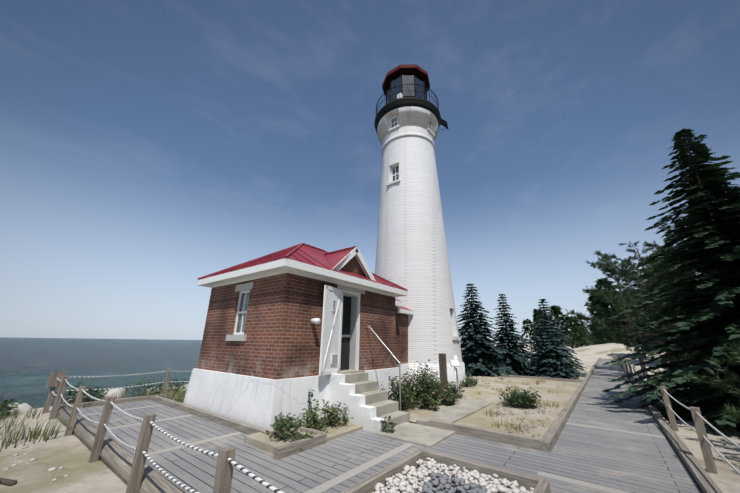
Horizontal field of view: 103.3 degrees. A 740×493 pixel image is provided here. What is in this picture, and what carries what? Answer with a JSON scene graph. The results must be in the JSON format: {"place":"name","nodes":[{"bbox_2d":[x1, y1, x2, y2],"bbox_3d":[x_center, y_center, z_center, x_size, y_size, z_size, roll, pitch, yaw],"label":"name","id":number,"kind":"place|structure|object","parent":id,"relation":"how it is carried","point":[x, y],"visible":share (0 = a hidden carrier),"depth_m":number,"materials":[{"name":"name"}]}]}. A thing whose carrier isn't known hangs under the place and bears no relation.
{"place":"outdoors","nodes":[
{"label":"outdoors","id":0,"kind":"place"},
{"bbox_2d":[0,337,465,408],"bbox_3d":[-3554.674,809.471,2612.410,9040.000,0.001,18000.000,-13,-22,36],"label":"lake water","id":1,"kind":"structure","parent":0,"point":[28,366],"depth_m":61.29,"materials":[{"name":"blue liquid"}]},
{"bbox_2d":[0,343,739,492],"bbox_3d":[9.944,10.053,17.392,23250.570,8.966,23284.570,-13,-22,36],"label":"terrain","id":2,"kind":"structure","parent":0,"point":[71,454],"depth_m":4.44,"materials":[{"name":"beige sand"}]},
{"bbox_2d":[0,478,16,485],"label":"driftwood","id":3,"kind":"object","parent":2,"relation":"on","point":[7,482],"depth_m":3.53,"materials":[{"name":"brown wood"}]},
{"bbox_2d":[0,383,186,451],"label":"beach grass","id":4,"kind":"structure","parent":2,"relation":"on","point":[177,397],"depth_m":5.47,"materials":[{"name":"green plant"}]},
{"bbox_2d":[0,384,187,492],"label":"riprap rocks","id":5,"kind":"object","parent":2,"relation":"on","point":[26,406],"depth_m":7.61,"materials":[{"name":"white stone"}]},
{"bbox_2d":[56,403,185,492],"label":"board","id":6,"kind":"object","parent":2,"relation":"on","point":[115,457],"depth_m":3.92,"materials":[{"name":"brown wood"}]},
{"bbox_2d":[0,362,538,438],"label":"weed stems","id":7,"kind":"object","parent":2,"relation":"on","point":[383,387],"depth_m":7.68,"materials":[{"name":"green plant"}]},
{"bbox_2d":[0,376,541,417],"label":"shrubs","id":8,"kind":"object","parent":2,"relation":"on","point":[525,395],"depth_m":7.71,"materials":[{"name":"green plant"}]},
{"bbox_2d":[183,363,409,429],"bbox_3d":[-1.235,4.099,8.722,3.640,1.000,6.470,-13,-22,36],"label":"building base","id":9,"kind":"object","parent":2,"relation":"on","point":[258,402],"depth_m":6.04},
{"bbox_2d":[197,256,407,379],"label":"brick walls","id":10,"kind":"structure","parent":9,"relation":"on","point":[283,336],"depth_m":6.64,"materials":[{"name":"brown brick"}]},
{"bbox_2d":[233,290,249,334],"bbox_3d":[-3.016,1.577,7.020,0.560,1.030,0.060,-13,-22,36],"label":"window frame","id":11,"kind":"object","parent":10,"relation":"attached to","point":[240,312],"depth_m":7.07,"materials":[{"name":"white wood"}]},
{"bbox_2d":[236,292,249,332],"bbox_3d":[-3.016,1.577,7.020,0.460,0.930,0.010,-13,-22,36],"label":"window glass","id":12,"kind":"object","parent":11,"relation":"in","point":[241,308],"depth_m":7.04,"materials":[{"name":"glass"}]},
{"bbox_2d":[225,282,364,340],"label":"stone lintels","id":13,"kind":"object","parent":10,"relation":"attached to","point":[244,287],"depth_m":7.12,"materials":[{"name":"grey stone"}]},
{"bbox_2d":[197,243,412,310],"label":"building roof","id":14,"kind":"structure","parent":10,"relation":"on","point":[310,255],"depth_m":7.94,"materials":[{"name":"red metal"}]},
{"bbox_2d":[197,247,413,314],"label":"roof trim","id":15,"kind":"structure","parent":10,"relation":"attached to","point":[280,266],"depth_m":7.25,"materials":[{"name":"white wood"}]},
{"bbox_2d":[310,318,319,323],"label":"wall light","id":16,"kind":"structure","parent":10,"relation":"attached to","point":[314,320],"depth_m":6.42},
{"bbox_2d":[319,285,360,375],"bbox_3d":[-0.735,2.028,7.144,0.212,1.970,1.600,-9,-20,27],"label":"open door","id":17,"kind":"structure","parent":10,"relation":"attached to","point":[331,334],"depth_m":6.76,"materials":[{"name":"white wood"}]},
{"bbox_2d":[332,300,335,310],"bbox_3d":[-0.849,1.391,6.922,0.008,0.260,0.150,-7,-20,23],"label":"door notice","id":18,"kind":"object","parent":17,"relation":"attached to","point":[334,307],"depth_m":6.91,"materials":[{"name":"white paper"}]},
{"bbox_2d":[331,354,337,363],"bbox_3d":[-0.811,2.546,6.657,0.024,0.200,0.260,-7,-20,23],"label":"door vent body","id":19,"kind":"object","parent":17,"relation":"attached to","point":[333,360],"depth_m":6.63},
{"bbox_2d":[342,293,356,369],"bbox_3d":[-0.675,2.192,7.563,0.240,1.920,0.798,-13,-22,36],"label":"door frame","id":20,"kind":"object","parent":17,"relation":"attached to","point":[352,335],"depth_m":7.81,"materials":[{"name":"white wood"}]},
{"bbox_2d":[340,296,350,369],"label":"screen door","id":21,"kind":"structure","parent":10,"relation":"in","point":[345,341],"depth_m":7.74,"materials":[{"name":"black"}]},
{"bbox_2d":[329,373,387,431],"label":"stair side wall","id":22,"kind":"structure","parent":2,"relation":"on","point":[360,412],"depth_m":5.98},
{"bbox_2d":[149,373,582,450],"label":"edging timbers","id":23,"kind":"object","parent":2,"relation":"on","point":[460,429],"depth_m":5.45,"materials":[{"name":"wood"}]},
{"bbox_2d":[266,359,477,448],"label":"weeds and roses","id":24,"kind":"object","parent":2,"relation":"on","point":[330,417],"depth_m":7.15,"materials":[{"name":"green plant"}]},
{"bbox_2d":[182,374,562,431],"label":"dry beach grass","id":25,"kind":"structure","parent":2,"relation":"on","point":[491,413],"depth_m":7.86,"materials":[{"name":"plant"}]},
{"bbox_2d":[345,372,409,425],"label":"concrete steps","id":26,"kind":"structure","parent":2,"relation":"on","point":[376,398],"depth_m":6.38,"materials":[{"name":"beige concrete"}]},
{"bbox_2d":[338,370,364,373],"bbox_3d":[-0.577,3.091,7.180,0.420,0.075,0.900,-13,-22,36],"label":"door threshold","id":27,"kind":"object","parent":26,"relation":"on","point":[346,371],"depth_m":7.10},
{"bbox_2d":[42,353,717,492],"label":"fence posts","id":28,"kind":"object","parent":2,"relation":"on","point":[223,476],"depth_m":4.19,"materials":[{"name":"brown wood"}]},
{"bbox_2d":[52,371,284,492],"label":"rope","id":29,"kind":"object","parent":28,"relation":"hanging from","point":[236,465],"depth_m":3.10,"materials":[{"name":"white fabric"}]},
{"bbox_2d":[612,353,739,474],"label":"fence rope","id":30,"kind":"object","parent":28,"relation":"attached to","point":[717,451],"depth_m":3.89,"materials":[{"name":"grey fabric"}]},
{"bbox_2d":[366,326,400,410],"bbox_3d":[0.317,3.030,7.363,1.067,2.030,0.060,-13,-23,36],"label":"step handrail","id":31,"kind":"object","parent":2,"relation":"on","point":[397,361],"depth_m":7.04,"materials":[{"name":"grey"}]},
{"bbox_2d":[71,358,700,492],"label":"boardwalk","id":32,"kind":"structure","parent":2,"relation":"on","point":[629,462],"depth_m":4.48,"materials":[{"name":"grey wood"}]},
{"bbox_2d":[80,359,665,492],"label":"boardwalk planks","id":33,"kind":"object","parent":32,"relation":"on","point":[329,484],"depth_m":4.28,"materials":[{"name":"grey wood"}]},
{"bbox_2d":[340,448,550,492],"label":"planter edging","id":34,"kind":"object","parent":32,"relation":"on","point":[367,485],"depth_m":3.29,"materials":[{"name":"wood"}]},
{"bbox_2d":[384,461,530,492],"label":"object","id":35,"kind":"object","parent":32,"relation":"on","point":[416,466],"depth_m":3.36,"materials":[{"name":"grey stone"}]},
{"bbox_2d":[372,457,533,492],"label":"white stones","id":36,"kind":"object","parent":35,"relation":"on","point":[413,478],"depth_m":3.34,"materials":[{"name":"white stone"}]},
{"bbox_2d":[421,473,486,492],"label":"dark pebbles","id":37,"kind":"object","parent":35,"relation":"on","point":[439,481],"depth_m":3.19,"materials":[{"name":"grey stone"}]},
{"bbox_2d":[423,450,539,490],"bbox_3d":[0.369,2.409,2.478,1.420,0.167,3.240,-13,-22,36],"label":"planter edging","id":38,"kind":"object","parent":32,"relation":"on","point":[525,481],"depth_m":3.59,"materials":[{"name":"brown wood"}]},
{"bbox_2d":[66,357,722,492],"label":"edging timbers","id":39,"kind":"object","parent":2,"relation":"on","point":[702,479],"depth_m":4.82,"materials":[{"name":"wood"}]},
{"bbox_2d":[244,375,579,453],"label":"garden bed sand","id":40,"kind":"structure","parent":2,"relation":"on","point":[266,443],"depth_m":7.09,"materials":[{"name":"beige sand"}]},
{"bbox_2d":[486,400,563,435],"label":"dry grass","id":41,"kind":"structure","parent":40,"relation":"on","point":[523,429],"depth_m":6.83,"materials":[{"name":"beige plant"}]},
{"bbox_2d":[375,106,465,387],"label":"lighthouse tower","id":42,"kind":"structure","parent":2,"relation":"on","point":[412,254],"depth_m":12.55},
{"bbox_2d":[374,84,440,132],"bbox_3d":[2.050,-7.042,16.197,3.600,1.329,3.600,-13,-22,36],"label":"gallery railing","id":43,"kind":"object","parent":42,"relation":"on","point":[404,101],"depth_m":14.76,"materials":[{"name":"black metal"}]},
{"bbox_2d":[382,64,429,103],"bbox_3d":[2.071,-8.568,16.695,2.760,2.280,2.625,-13,-22,36],"label":"lantern frame","id":44,"kind":"object","parent":43,"relation":"on","point":[408,68],"depth_m":15.90,"materials":[{"name":"metal"}]},
{"bbox_2d":[386,73,426,102],"bbox_3d":[2.067,-8.311,16.612,2.280,1.720,2.168,-13,-22,36],"label":"lantern glass","id":45,"kind":"object","parent":44,"relation":"in","point":[407,78],"depth_m":15.73,"materials":[{"name":"clear glass"}]},
{"bbox_2d":[440,119,447,129],"bbox_3d":[4.061,-7.084,16.754,0.816,0.992,0.822,-13,-22,36],"label":"bracket","id":46,"kind":"object","parent":43,"relation":"attached to","point":[444,123],"depth_m":16.67,"materials":[{"name":"black metal"}]},
{"bbox_2d":[388,115,452,332],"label":"tower window sashes","id":47,"kind":"object","parent":42,"relation":"on","point":[398,126],"depth_m":14.73,"materials":[{"name":"white wood"}]},
{"bbox_2d":[392,117,430,180],"bbox_3d":[2.021,-1.200,14.245,2.388,10.790,2.557,4,-18,-9],"label":"tower window glass","id":48,"kind":"object","parent":47,"relation":"in","point":[397,171],"depth_m":14.06,"materials":[{"name":"grey glass"}]},
{"bbox_2d":[376,399,492,447],"bbox_3d":[1.861,3.869,6.638,1.080,0.125,4.350,-13,-22,36],"label":"concrete pad","id":49,"kind":"object","parent":2,"relation":"on","point":[421,432],"depth_m":5.69,"materials":[{"name":"beige concrete"}]},
{"bbox_2d":[439,353,447,392],"bbox_3d":[2.362,4.174,9.408,0.180,1.380,0.180,-13,-22,36],"label":"wooden post","id":50,"kind":"object","parent":2,"relation":"on","point":[442,364],"depth_m":9.42,"materials":[{"name":"brown wood"}]},
{"bbox_2d":[454,355,459,392],"bbox_3d":[2.795,4.232,9.471,0.106,1.320,0.385,-7,-20,22],"label":"sign post","id":51,"kind":"object","parent":2,"relation":"on","point":[456,374],"depth_m":9.52,"materials":[{"name":"white metal"}]},
{"bbox_2d":[457,284,516,376],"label":"spruce needles","id":52,"kind":"object","parent":2,"relation":"on","point":[476,358],"depth_m":15.91,"materials":[{"name":"green plant"}]},
{"bbox_2d":[491,294,537,376],"bbox_3d":[8.112,5.208,17.431,2.664,4.776,2.895,-1,-18,6],"label":"conifer tree","id":53,"kind":"object","parent":2,"relation":"on","point":[512,334],"depth_m":17.42,"materials":[{"name":"brown plant"}]},
{"bbox_2d":[528,319,579,378],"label":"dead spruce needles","id":54,"kind":"object","parent":2,"relation":"on","point":[553,366],"depth_m":15.14,"materials":[{"name":"green plant"}]},
{"bbox_2d":[527,299,586,377],"bbox_3d":[10.854,5.579,17.918,3.079,4.692,3.476,-13,-22,36],"label":"conifer tree","id":55,"kind":"object","parent":2,"relation":"on","point":[554,338],"depth_m":17.62,"materials":[{"name":"brown plant"}]},
{"bbox_2d":[519,246,696,362],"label":"wood","id":56,"kind":"object","parent":2,"relation":"on","point":[582,333],"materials":[{"name":"green plant"}]},
{"bbox_2d":[565,250,665,375],"bbox_3d":[17.787,4.545,20.818,6.727,9.233,5.814,-13,-22,36],"label":"pine","id":57,"kind":"object","parent":2,"relation":"on","point":[602,294],"depth_m":20.94,"materials":[{"name":"green plant"}]},
{"bbox_2d":[610,244,676,361],"bbox_3d":[15.140,3.415,15.584,4.926,7.542,4.927,13,-22,-32],"label":"pine trunk","id":58,"kind":"object","parent":2,"relation":"on","point":[647,292],"depth_m":15.91,"materials":[{"name":"brown plant"}]},
{"bbox_2d":[597,240,695,355],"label":"pine needles","id":59,"kind":"object","parent":58,"relation":"on","point":[623,306],"depth_m":15.98,"materials":[{"name":"green plant"}]},
{"bbox_2d":[621,235,699,352],"bbox_3d":[13.131,2.530,12.759,3.812,7.188,3.842,1,-18,0],"label":"pine trunk","id":60,"kind":"object","parent":2,"relation":"on","point":[672,289],"depth_m":13.08,"materials":[{"name":"brown plant"}]},
{"bbox_2d":[610,223,693,354],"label":"pine needles","id":61,"kind":"object","parent":60,"relation":"on","point":[635,296],"depth_m":13.29,"materials":[{"name":"green plant"}]},
{"bbox_2d":[602,128,739,434],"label":"fir","id":62,"kind":"object","parent":2,"relation":"on","point":[712,307],"depth_m":7.67,"materials":[{"name":"green plant"}]},
{"bbox_2d":[665,281,705,388],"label":"fir needles","id":63,"kind":"object","parent":2,"relation":"on","point":[690,333],"depth_m":10.72,"materials":[{"name":"green plant"}]},
{"bbox_2d":[685,367,739,396],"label":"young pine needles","id":64,"kind":"object","parent":2,"relation":"on","point":[721,385],"depth_m":5.92,"materials":[{"name":"green plant"}]},
{"bbox_2d":[720,395,739,421],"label":"young pine needles","id":65,"kind":"object","parent":2,"relation":"on","point":[734,413],"depth_m":4.39,"materials":[{"name":"green plant"}]},
{"bbox_3d":[16.726,2.531,14.403,4.513,8.570,5.310,-13,-22,36],"label":"pine trunk","id":66,"kind":"object","parent":2,"relation":"on","visible":0},
{"bbox_2d":[633,216,694,333],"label":"pine needles","id":67,"kind":"object","parent":66,"relation":"attached to","point":[664,271],"depth_m":15.47,"materials":[{"name":"green plant"}]},
{"bbox_3d":[21.835,5.979,22.613,3.921,8.045,4.031,-13,-22,36],"label":"pine trunk","id":68,"kind":"object","parent":2,"relation":"on","visible":0},
{"bbox_2d":[616,271,655,337],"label":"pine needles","id":69,"kind":"object","parent":68,"relation":"on","point":[631,315],"depth_m":23.78,"materials":[{"name":"green plant"}]},
{"bbox_2d":[0,0,739,344],"label":"sky","id":70,"kind":"structure","parent":0,"point":[149,149],"materials":[{"name":"blue"}]},
{"bbox_2d":[451,360,459,365],"bbox_3d":[2.745,3.751,9.444,0.113,0.157,0.260,-59,-62,69],"label":"sign","id":71,"kind":"object","parent":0,"point":[455,362],"depth_m":9.44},
{"bbox_2d":[645,349,691,393],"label":"young pine needles","id":72,"kind":"object","parent":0,"point":[687,355],"depth_m":10.15,"materials":[{"name":"green plant"}]},
{"bbox_2d":[705,372,735,402],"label":"young pine needles","id":73,"kind":"object","parent":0,"point":[723,377],"depth_m":6.72,"materials":[{"name":"green plant"}]},
{"bbox_2d":[706,340,739,391],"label":"young pine needles","id":74,"kind":"object","parent":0,"point":[734,360],"depth_m":5.17,"materials":[{"name":"green plant"}]}
]}

